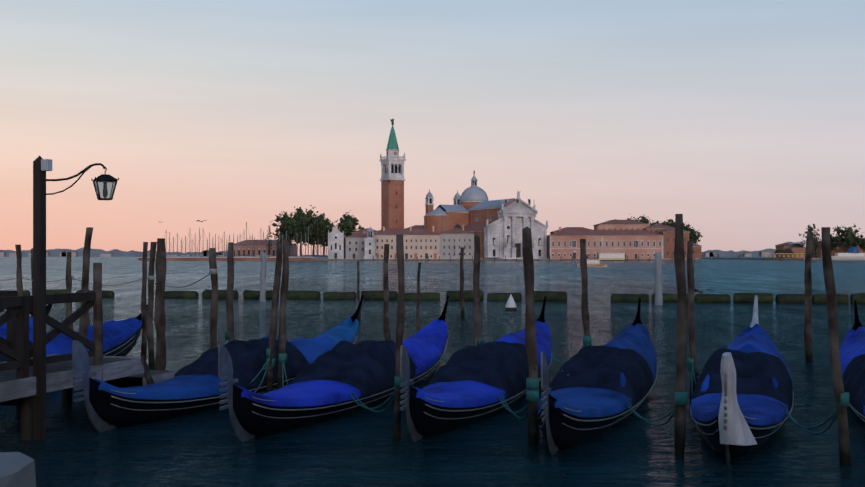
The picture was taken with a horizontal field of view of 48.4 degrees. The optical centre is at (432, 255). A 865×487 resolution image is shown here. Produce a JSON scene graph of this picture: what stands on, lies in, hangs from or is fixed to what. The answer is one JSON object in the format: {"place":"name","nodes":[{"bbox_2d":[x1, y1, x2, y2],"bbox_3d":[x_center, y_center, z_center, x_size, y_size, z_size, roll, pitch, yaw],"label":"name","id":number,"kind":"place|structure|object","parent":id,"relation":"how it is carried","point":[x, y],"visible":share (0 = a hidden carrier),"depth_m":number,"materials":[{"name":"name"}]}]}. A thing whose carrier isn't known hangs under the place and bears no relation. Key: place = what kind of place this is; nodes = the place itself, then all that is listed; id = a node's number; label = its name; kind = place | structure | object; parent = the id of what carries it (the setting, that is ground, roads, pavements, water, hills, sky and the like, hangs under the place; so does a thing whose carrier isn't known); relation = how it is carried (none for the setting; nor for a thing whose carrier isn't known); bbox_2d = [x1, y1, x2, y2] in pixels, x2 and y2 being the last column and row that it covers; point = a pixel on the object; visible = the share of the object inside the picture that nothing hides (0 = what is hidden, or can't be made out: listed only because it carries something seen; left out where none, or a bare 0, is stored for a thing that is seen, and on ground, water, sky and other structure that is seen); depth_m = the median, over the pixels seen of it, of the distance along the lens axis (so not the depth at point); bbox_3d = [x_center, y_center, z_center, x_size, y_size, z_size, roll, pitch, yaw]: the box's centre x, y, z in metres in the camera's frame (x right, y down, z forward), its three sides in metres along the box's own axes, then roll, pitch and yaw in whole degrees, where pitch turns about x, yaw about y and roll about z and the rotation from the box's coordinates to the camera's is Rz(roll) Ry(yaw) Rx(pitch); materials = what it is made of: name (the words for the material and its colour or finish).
{"place":"outdoors","nodes":[
{"label":"outdoors","id":0,"kind":"place"},
{"bbox_2d":[0,247,775,256],"bbox_3d":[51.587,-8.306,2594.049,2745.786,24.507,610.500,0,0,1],"label":"lido shore","id":1,"kind":"structure","parent":0,"point":[133,253],"depth_m":2307.62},
{"bbox_2d":[137,256,697,260],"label":"island quay","id":2,"kind":"structure","parent":0,"point":[267,259],"depth_m":433.40,"materials":[{"name":"stone"}]},
{"bbox_2d":[234,240,297,256],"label":"building","id":3,"kind":"structure","parent":2,"relation":"on","point":[241,246],"depth_m":546.31,"materials":[{"name":"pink brick"}]},
{"bbox_2d":[265,227,271,256],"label":"tree","id":4,"kind":"object","parent":2,"relation":"on","point":[268,244],"visible":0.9,"depth_m":538.89,"materials":[{"name":"green plant"}]},
{"bbox_2d":[273,228,291,244],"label":"tree","id":5,"kind":"object","parent":2,"relation":"on","point":[276,231],"visible":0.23,"depth_m":528.19,"materials":[{"name":"green plant"}]},
{"bbox_2d":[270,211,302,256],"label":"tree","id":6,"kind":"object","parent":2,"relation":"on","point":[285,215],"visible":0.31,"depth_m":517.29,"materials":[{"name":"green plant"}]},
{"bbox_2d":[278,205,320,256],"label":"tree","id":7,"kind":"object","parent":2,"relation":"on","point":[299,226],"visible":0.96,"depth_m":508.73,"materials":[{"name":"green plant"}]},
{"bbox_2d":[306,211,325,254],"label":"tree","id":8,"kind":"object","parent":2,"relation":"on","point":[320,217],"visible":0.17,"depth_m":521.68,"materials":[{"name":"green plant"}]},
{"bbox_2d":[309,216,334,254],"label":"tree","id":9,"kind":"object","parent":2,"relation":"on","point":[326,228],"visible":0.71,"depth_m":513.73,"materials":[{"name":"green plant"}]},
{"bbox_2d":[328,225,346,258],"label":"gabled building","id":10,"kind":"structure","parent":2,"relation":"on","point":[336,243],"depth_m":439.42,"materials":[{"name":"stone"}]},
{"bbox_2d":[334,210,364,235],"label":"tree","id":11,"kind":"object","parent":2,"relation":"on","point":[348,223],"visible":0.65,"depth_m":476.18,"materials":[{"name":"green plant"}]},
{"bbox_2d":[345,231,367,258],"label":"building","id":12,"kind":"structure","parent":2,"relation":"on","point":[355,246],"depth_m":438.30,"materials":[{"name":"grey paint"}]},
{"bbox_2d":[351,228,378,234],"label":"roof","id":13,"kind":"structure","parent":2,"relation":"on","point":[361,231],"depth_m":460.44,"materials":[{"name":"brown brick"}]},
{"bbox_2d":[364,226,376,258],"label":"small tower","id":14,"kind":"structure","parent":2,"relation":"on","point":[370,246],"depth_m":429.39,"materials":[{"name":"stone"}]},
{"bbox_2d":[380,118,405,229],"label":"campanile","id":15,"kind":"structure","parent":2,"relation":"on","point":[392,179],"depth_m":481.35,"materials":[{"name":"red brick"}]},
{"bbox_2d":[374,226,439,258],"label":"monastery","id":16,"kind":"structure","parent":2,"relation":"on","point":[422,243],"depth_m":437.05,"materials":[{"name":"beige paint"}]},
{"bbox_2d":[405,225,423,228],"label":"roof","id":17,"kind":"structure","parent":2,"relation":"on","point":[417,227],"depth_m":465.58,"materials":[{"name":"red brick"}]},
{"bbox_2d":[425,189,433,213],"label":"church turret","id":18,"kind":"object","parent":2,"relation":"on","point":[429,204],"visible":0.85,"depth_m":494.58,"materials":[{"name":"white stone"}]},
{"bbox_2d":[439,225,474,258],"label":"building","id":19,"kind":"structure","parent":2,"relation":"on","point":[453,241],"depth_m":436.48,"materials":[{"name":"white paint"}]},
{"bbox_2d":[424,171,530,258],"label":"church nave","id":20,"kind":"structure","parent":2,"relation":"on","point":[474,210],"depth_m":456.76,"materials":[{"name":"brown brick"}]},
{"bbox_2d":[453,190,460,204],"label":"church turret","id":21,"kind":"object","parent":20,"relation":"on","point":[457,196],"visible":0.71,"depth_m":502.17,"materials":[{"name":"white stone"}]},
{"bbox_2d":[484,191,547,258],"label":"church facade","id":22,"kind":"structure","parent":2,"relation":"on","point":[502,236],"depth_m":433.33,"materials":[{"name":"white stone"}]},
{"bbox_2d":[550,227,591,233],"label":"roof","id":23,"kind":"structure","parent":2,"relation":"on","point":[573,228],"depth_m":461.50,"materials":[{"name":"brown tile"}]},
{"bbox_2d":[547,226,663,258],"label":"building","id":24,"kind":"structure","parent":2,"relation":"on","point":[560,238],"depth_m":435.88,"materials":[{"name":"brick"}]},
{"bbox_2d":[550,236,662,258],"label":"wing trim","id":25,"kind":"structure","parent":24,"relation":"attached to","point":[635,247],"depth_m":435.59,"materials":[{"name":"stone"}]},
{"bbox_2d":[593,220,649,229],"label":"dormitory","id":26,"kind":"structure","parent":2,"relation":"on","point":[621,225],"depth_m":466.63,"materials":[{"name":"pink brick"}]},
{"bbox_2d":[630,216,649,223],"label":"tree","id":27,"kind":"object","parent":2,"relation":"on","point":[643,219],"visible":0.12,"depth_m":501.46,"materials":[{"name":"green plant"}]},
{"bbox_2d":[643,224,670,231],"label":"roof","id":28,"kind":"structure","parent":2,"relation":"on","point":[655,227],"depth_m":460.71,"materials":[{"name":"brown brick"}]},
{"bbox_2d":[661,219,674,225],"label":"tree","id":29,"kind":"object","parent":2,"relation":"on","point":[671,221],"visible":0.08,"depth_m":497.48,"materials":[{"name":"green plant"}]},
{"bbox_2d":[655,227,689,258],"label":"building","id":30,"kind":"structure","parent":2,"relation":"on","point":[668,241],"depth_m":435.84,"materials":[{"name":"brown brick"}]},
{"bbox_2d":[668,222,692,228],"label":"tree","id":31,"kind":"object","parent":2,"relation":"on","point":[687,226],"visible":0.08,"depth_m":487.57,"materials":[{"name":"green plant"}]},
{"bbox_2d":[683,226,702,243],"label":"tree","id":32,"kind":"object","parent":2,"relation":"on","point":[693,236],"visible":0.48,"depth_m":483.45,"materials":[{"name":"green plant"}]},
{"bbox_2d":[693,243,701,258],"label":"building","id":33,"kind":"structure","parent":2,"relation":"on","point":[697,251],"depth_m":438.15,"materials":[{"name":"brown brick"}]},
{"bbox_2d":[0,257,864,486],"bbox_3d":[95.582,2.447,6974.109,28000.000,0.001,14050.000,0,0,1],"label":"lagoon water","id":34,"kind":"structure","parent":0,"point":[208,448],"depth_m":15.82,"materials":[{"name":"blue liquid"}]},
{"bbox_2d":[0,452,35,486],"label":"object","id":35,"kind":"structure","parent":34,"relation":"on","point":[17,469],"depth_m":6.94,"materials":[{"name":"stone"}]},
{"bbox_2d":[15,245,23,295],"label":"mooring pole","id":36,"kind":"object","parent":34,"relation":"in","point":[19,284],"visible":0.44,"depth_m":23.83,"materials":[{"name":"brown wood"}]},
{"bbox_2d":[0,293,56,337],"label":"gondola","id":37,"kind":"object","parent":34,"relation":"on","point":[3,330],"visible":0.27,"depth_m":22.51,"materials":[{"name":"fabric"}]},
{"bbox_2d":[29,248,32,316],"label":"mooring pole","id":38,"kind":"object","parent":34,"relation":"in","point":[32,271],"visible":0.21,"depth_m":25.92,"materials":[{"name":"brown wood"}]},
{"bbox_2d":[66,253,74,330],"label":"mooring pole","id":39,"kind":"object","parent":34,"relation":"in","point":[68,287],"visible":0.52,"depth_m":23.77,"materials":[{"name":"brown wood"}]},
{"bbox_2d":[0,304,147,361],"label":"gondola","id":40,"kind":"object","parent":34,"relation":"on","point":[120,337],"visible":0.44,"depth_m":21.13,"materials":[{"name":"fabric"}]},
{"bbox_2d":[33,155,118,439],"bbox_3d":[-4.755,0.855,12.848,1.100,4.385,0.373,0,0,-15],"label":"lamp post","id":41,"kind":"object","parent":34,"relation":"in","point":[105,184],"visible":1,"depth_m":12.78,"materials":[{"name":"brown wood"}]},
{"bbox_2d":[79,227,92,349],"bbox_3d":[-6.433,1.360,17.834,0.329,3.774,0.241,0,0,1],"label":"mooring pole","id":42,"kind":"object","parent":34,"relation":"in","point":[83,328],"visible":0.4,"depth_m":17.74,"materials":[{"name":"brown wood"}]},
{"bbox_2d":[83,250,89,325],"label":"mooring pole","id":43,"kind":"object","parent":34,"relation":"in","point":[88,320],"visible":0.08,"depth_m":25.84,"materials":[{"name":"brown wood"}]},
{"bbox_2d":[0,291,173,439],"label":"jetty","id":44,"kind":"object","parent":34,"relation":"on","point":[17,385],"visible":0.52,"depth_m":13.34,"materials":[{"name":"brown wood"}]},
{"bbox_2d":[93,263,102,380],"bbox_3d":[-4.916,1.675,14.160,0.147,3.144,0.162,0,0,1],"label":"mooring post","id":45,"kind":"object","parent":44,"relation":"attached to","point":[97,315],"visible":0.54,"depth_m":14.10,"materials":[{"name":"brown wood"}]},
{"bbox_2d":[141,242,147,357],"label":"mooring pole","id":46,"kind":"object","parent":34,"relation":"in","point":[144,306],"visible":0.67,"depth_m":22.86,"materials":[{"name":"brown wood"}]},
{"bbox_2d":[146,242,156,365],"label":"mooring pole","id":47,"kind":"object","parent":34,"relation":"in","point":[149,332],"visible":0.71,"depth_m":21.31,"materials":[{"name":"brown wood"}]},
{"bbox_2d":[154,238,166,370],"bbox_3d":[-5.154,1.461,18.138,0.258,3.573,0.245,0,0,1],"label":"mooring pole","id":48,"kind":"object","parent":34,"relation":"in","point":[160,315],"visible":0.83,"depth_m":18.07,"materials":[{"name":"brown wood"}]},
{"bbox_2d":[209,248,217,348],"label":"mooring pole","id":49,"kind":"object","parent":34,"relation":"in","point":[214,304],"visible":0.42,"depth_m":17.78,"materials":[{"name":"brown wood"}]},
{"bbox_2d":[0,269,216,287],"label":"boundary rope","id":50,"kind":"object","parent":49,"relation":"attached to","point":[212,271],"visible":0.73,"depth_m":21.30,"materials":[{"name":"grey fabric"}]},
{"bbox_2d":[72,294,363,431],"bbox_3d":[-3.215,1.767,17.949,1.489,1.720,10.800,0,0,17],"label":"gondola","id":51,"kind":"object","parent":34,"relation":"on","point":[193,387],"visible":0.71,"depth_m":15.07,"materials":[{"name":"paint"}]},
{"bbox_2d":[226,242,234,340],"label":"mooring pole","id":52,"kind":"object","parent":34,"relation":"in","point":[230,287],"visible":0.62,"depth_m":19.75,"materials":[{"name":"brown wood"}]},
{"bbox_2d":[166,214,327,256],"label":"sailboat masts","id":53,"kind":"object","parent":34,"relation":"on","point":[272,255],"visible":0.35,"depth_m":503.32,"materials":[{"name":"metal"}]},
{"bbox_2d":[259,253,266,300],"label":"mooring pole","id":54,"kind":"object","parent":34,"relation":"in","point":[263,271],"visible":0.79,"depth_m":51.44,"materials":[{"name":"grey wood"}]},
{"bbox_2d":[266,242,281,392],"bbox_3d":[-2.754,1.504,16.700,0.303,3.485,0.180,0,0,1],"label":"mooring pole","id":55,"kind":"object","parent":34,"relation":"in","point":[273,326],"visible":0.77,"depth_m":16.64,"materials":[{"name":"brown wood"}]},
{"bbox_2d":[277,240,288,388],"bbox_3d":[-2.595,1.486,16.701,0.199,3.523,0.203,0,0,1],"label":"mooring pole","id":56,"kind":"object","parent":34,"relation":"in","point":[282,320],"visible":0.77,"depth_m":16.69,"materials":[{"name":"brown wood"}]},
{"bbox_2d":[218,295,448,441],"bbox_3d":[-1.145,1.767,17.270,1.489,1.720,10.800,0,0,16],"label":"gondola","id":57,"kind":"object","parent":34,"relation":"on","point":[321,387],"visible":0.88,"depth_m":15.09,"materials":[{"name":"fabric"}]},
{"bbox_2d":[357,261,360,319],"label":"mooring pole","id":58,"kind":"object","parent":34,"relation":"in","point":[358,280],"visible":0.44,"depth_m":36.75,"materials":[{"name":"brown wood"}]},
{"bbox_2d":[383,244,390,340],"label":"mooring pole","id":59,"kind":"object","parent":34,"relation":"in","point":[386,327],"visible":0.71,"depth_m":25.06,"materials":[{"name":"brown wood"}]},
{"bbox_2d":[393,235,404,439],"bbox_3d":[-0.445,1.484,12.819,0.151,3.527,0.165,0,0,-41],"label":"mooring pole","id":60,"kind":"object","parent":34,"relation":"in","point":[399,327],"visible":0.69,"depth_m":12.78,"materials":[{"name":"brown wood"}]},
{"bbox_2d":[416,262,421,331],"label":"mooring pole","id":61,"kind":"object","parent":34,"relation":"in","point":[418,298],"visible":0.46,"depth_m":26.46,"materials":[{"name":"brown wood"}]},
{"bbox_2d":[0,289,864,302],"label":"floating boom","id":62,"kind":"object","parent":34,"relation":"on","point":[667,297],"visible":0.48,"depth_m":52.65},
{"bbox_2d":[460,247,464,316],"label":"mooring pole","id":63,"kind":"object","parent":34,"relation":"in","point":[462,284],"visible":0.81,"depth_m":38.71,"materials":[{"name":"brown wood"}]},
{"bbox_2d":[400,295,551,441],"bbox_3d":[1.108,1.767,17.242,1.489,1.720,10.800,0,0,16],"label":"gondola","id":64,"kind":"object","parent":34,"relation":"on","point":[468,385],"visible":0.85,"depth_m":15.04,"materials":[{"name":"fabric"}]},
{"bbox_2d":[473,236,480,345],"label":"mooring pole","id":65,"kind":"object","parent":34,"relation":"in","point":[476,303],"visible":0.62,"depth_m":19.85,"materials":[{"name":"brown wood"}]},
{"bbox_2d":[505,294,516,309],"bbox_3d":[3.539,2.167,43.418,0.526,0.860,0.540,0,0,1],"label":"marker buoy","id":66,"kind":"object","parent":34,"relation":"on","point":[510,304],"visible":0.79,"depth_m":43.26,"materials":[{"name":"white plastic"}]},
{"bbox_2d":[522,227,538,445],"bbox_3d":[1.278,1.436,12.416,0.230,3.623,0.210,0,0,1],"label":"mooring pole","id":67,"kind":"object","parent":34,"relation":"in","point":[531,352],"visible":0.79,"depth_m":12.38,"materials":[{"name":"brown wood"}]},
{"bbox_2d":[112,332,848,434],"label":"mooring ropes","id":68,"kind":"object","parent":67,"relation":"attached to","point":[532,391],"visible":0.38,"depth_m":13.07,"materials":[{"name":"teal fabric"}]},
{"bbox_2d":[580,239,589,345],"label":"mooring pole","id":69,"kind":"object","parent":34,"relation":"in","point":[584,302],"visible":0.56,"depth_m":19.32,"materials":[{"name":"brown wood"}]},
{"bbox_2d":[577,260,606,267],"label":"water taxi","id":70,"kind":"object","parent":34,"relation":"on","point":[594,264],"visible":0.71,"depth_m":198.53,"materials":[{"name":"white paint"}]},
{"bbox_2d":[538,298,656,454],"bbox_3d":[2.967,1.767,16.378,1.489,1.720,10.800,0,0,18],"label":"gondola","id":71,"kind":"object","parent":34,"relation":"on","point":[599,387],"visible":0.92,"depth_m":14.44,"materials":[{"name":"fabric"}]},
{"bbox_2d":[597,252,625,260],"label":"vaporetto pontoon","id":72,"kind":"object","parent":34,"relation":"on","point":[611,256],"visible":0.94,"depth_m":421.40,"materials":[{"name":"white metal"}]},
{"bbox_2d":[654,252,662,304],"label":"mooring pole","id":73,"kind":"object","parent":34,"relation":"in","point":[658,281],"visible":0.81,"depth_m":47.42,"materials":[{"name":"grey wood"}]},
{"bbox_2d":[674,214,687,455],"bbox_3d":[3.053,1.365,11.846,0.180,3.764,0.266,0,0,22],"label":"mooring pole","id":74,"kind":"object","parent":34,"relation":"in","point":[680,354],"visible":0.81,"depth_m":11.86,"materials":[{"name":"brown wood"}]},
{"bbox_2d":[687,241,696,401],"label":"mooring pole","id":75,"kind":"object","parent":34,"relation":"in","point":[690,311],"visible":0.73,"depth_m":16.03,"materials":[{"name":"brown wood"}]},
{"bbox_2d":[690,295,792,463],"bbox_3d":[5.134,1.742,15.809,1.489,1.770,10.852,0,0,20],"label":"gondola","id":76,"kind":"object","parent":34,"relation":"on","point":[746,372],"visible":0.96,"depth_m":13.44,"materials":[{"name":"fabric"}]},
{"bbox_2d":[762,250,804,259],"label":"ferry landing","id":77,"kind":"object","parent":34,"relation":"on","point":[779,252],"visible":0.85,"depth_m":511.50,"materials":[{"name":"yellow metal"}]},
{"bbox_2d":[804,232,812,361],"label":"mooring pole","id":78,"kind":"object","parent":34,"relation":"in","point":[808,337],"visible":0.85,"depth_m":22.05,"materials":[{"name":"brown wood"}]},
{"bbox_2d":[821,227,850,465],"bbox_3d":[4.775,1.456,11.312,0.376,3.582,0.158,0,0,12],"label":"mooring pole","id":79,"kind":"object","parent":34,"relation":"in","point":[838,387],"visible":0.81,"depth_m":11.27,"materials":[{"name":"brown wood"}]},
{"bbox_2d":[831,247,864,259],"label":"excursion boat","id":80,"kind":"object","parent":34,"relation":"on","point":[853,253],"visible":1,"depth_m":506.81,"materials":[{"name":"white paint"}]},
{"bbox_2d":[839,300,864,422],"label":"gondola","id":81,"kind":"object","parent":34,"relation":"on","point":[852,353],"visible":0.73,"depth_m":15.70,"materials":[{"name":"fabric"}]},
{"bbox_2d":[0,0,864,255],"label":"sky","id":82,"kind":"structure","parent":0,"point":[744,120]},
{"bbox_2d":[701,258,822,259],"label":"seawall","id":83,"kind":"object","parent":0,"point":[758,258],"depth_m":558.73,"materials":[{"name":"stone"}]},
{"bbox_2d":[784,247,805,257],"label":"building","id":84,"kind":"structure","parent":83,"relation":"on","point":[797,249],"depth_m":521.12,"materials":[{"name":"red brick"}]},
{"bbox_2d":[786,242,805,246],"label":"roof","id":85,"kind":"structure","parent":83,"relation":"on","point":[789,243],"depth_m":528.82,"materials":[{"name":"black metal"}]},
{"bbox_2d":[792,239,805,247],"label":"tree","id":86,"kind":"object","parent":83,"relation":"on","point":[800,245],"visible":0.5,"depth_m":538.00,"materials":[{"name":"green plant"}]},
{"bbox_2d":[798,224,818,247],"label":"tree","id":87,"kind":"object","parent":83,"relation":"on","point":[809,230],"visible":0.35,"depth_m":534.82,"materials":[{"name":"green plant"}]},
{"bbox_2d":[809,224,820,257],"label":"tree","id":88,"kind":"object","parent":83,"relation":"on","point":[814,226],"visible":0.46,"depth_m":538.12,"materials":[{"name":"green plant"}]},
{"bbox_2d":[813,230,820,257],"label":"tree","id":89,"kind":"object","parent":83,"relation":"on","point":[815,248],"visible":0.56,"depth_m":542.61,"materials":[{"name":"green plant"}]},
{"bbox_2d":[821,239,836,250],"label":"tree","id":90,"kind":"object","parent":83,"relation":"on","point":[832,246],"visible":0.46,"depth_m":541.27,"materials":[{"name":"green plant"}]},
{"bbox_2d":[830,224,859,252],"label":"tree","id":91,"kind":"object","parent":83,"relation":"on","point":[849,235],"visible":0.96,"depth_m":533.58,"materials":[{"name":"green plant"}]},
{"bbox_2d":[844,231,863,247],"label":"tree","id":92,"kind":"object","parent":83,"relation":"on","point":[850,246],"visible":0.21,"depth_m":536.33,"materials":[{"name":"green plant"}]},
{"bbox_2d":[852,236,864,252],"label":"tree","id":93,"kind":"object","parent":83,"relation":"on","point":[861,241],"visible":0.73,"depth_m":532.85,"materials":[{"name":"green plant"}]},
{"bbox_2d":[775,243,803,257],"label":"building","id":94,"kind":"structure","parent":0,"point":[782,246],"depth_m":547.19,"materials":[{"name":"brown brick"}]},
{"bbox_2d":[813,238,864,257],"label":"giudecca house","id":95,"kind":"structure","parent":0,"point":[840,248],"depth_m":546.68,"materials":[{"name":"red brick"}]}
]}

